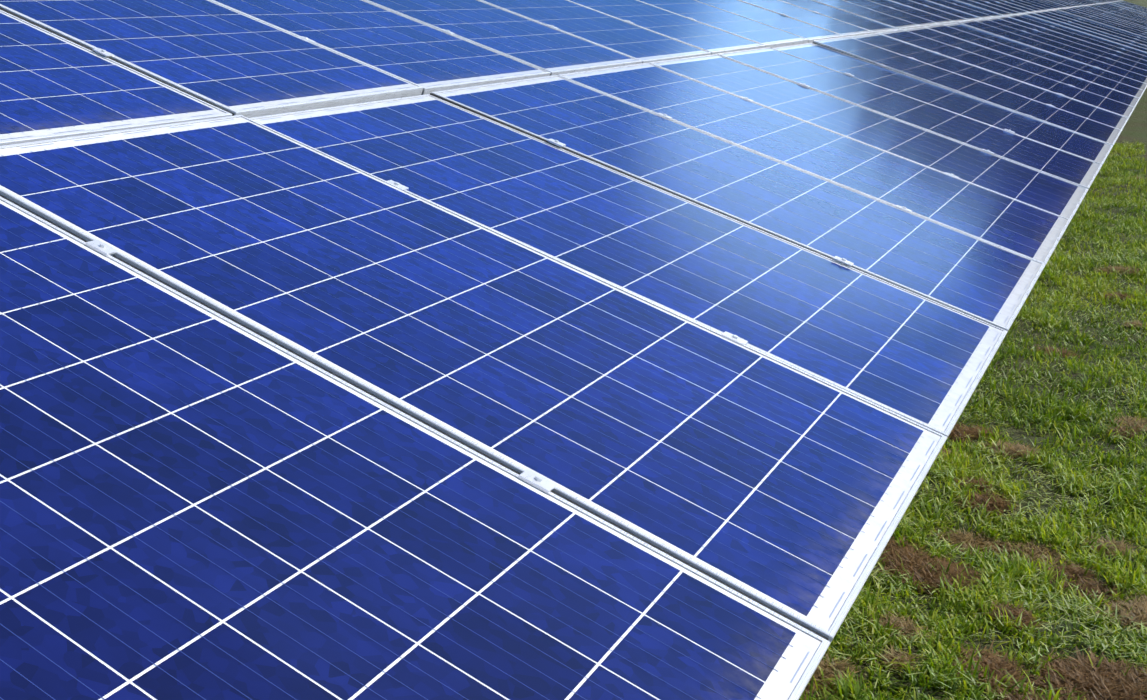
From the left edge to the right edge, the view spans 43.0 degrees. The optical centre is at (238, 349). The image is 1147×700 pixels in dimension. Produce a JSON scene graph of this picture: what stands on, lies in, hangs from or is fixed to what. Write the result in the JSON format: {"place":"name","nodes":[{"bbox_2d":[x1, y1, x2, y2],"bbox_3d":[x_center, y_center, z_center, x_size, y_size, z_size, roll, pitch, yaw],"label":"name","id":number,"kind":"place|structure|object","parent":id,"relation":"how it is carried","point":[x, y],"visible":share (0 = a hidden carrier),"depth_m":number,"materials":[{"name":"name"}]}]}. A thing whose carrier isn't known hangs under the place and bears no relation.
{"place":"outdoors","nodes":[
{"label":"outdoors","id":0,"kind":"place"},
{"bbox_2d":[799,0,1146,699],"bbox_3d":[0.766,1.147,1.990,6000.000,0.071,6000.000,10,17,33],"label":"ground","id":1,"kind":"structure","parent":0,"point":[1134,130],"depth_m":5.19,"materials":[{"name":"green plant"}]},
{"bbox_2d":[800,175,1146,699],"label":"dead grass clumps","id":2,"kind":"object","parent":1,"relation":"on","point":[1102,681],"visible":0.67,"depth_m":3.73,"materials":[{"name":"brown plant"}]},
{"bbox_2d":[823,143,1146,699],"bbox_3d":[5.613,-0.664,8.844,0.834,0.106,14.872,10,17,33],"label":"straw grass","id":3,"kind":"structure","parent":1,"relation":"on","point":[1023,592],"depth_m":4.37,"materials":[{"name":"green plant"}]},
{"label":"table posts","id":4,"kind":"object","parent":1,"relation":"on","visible":0},
{"bbox_2d":[0,0,1146,699],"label":"solar table","id":5,"kind":"object","parent":4,"relation":"on","point":[498,348],"visible":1,"depth_m":2.52,"materials":[{"name":"blue"}]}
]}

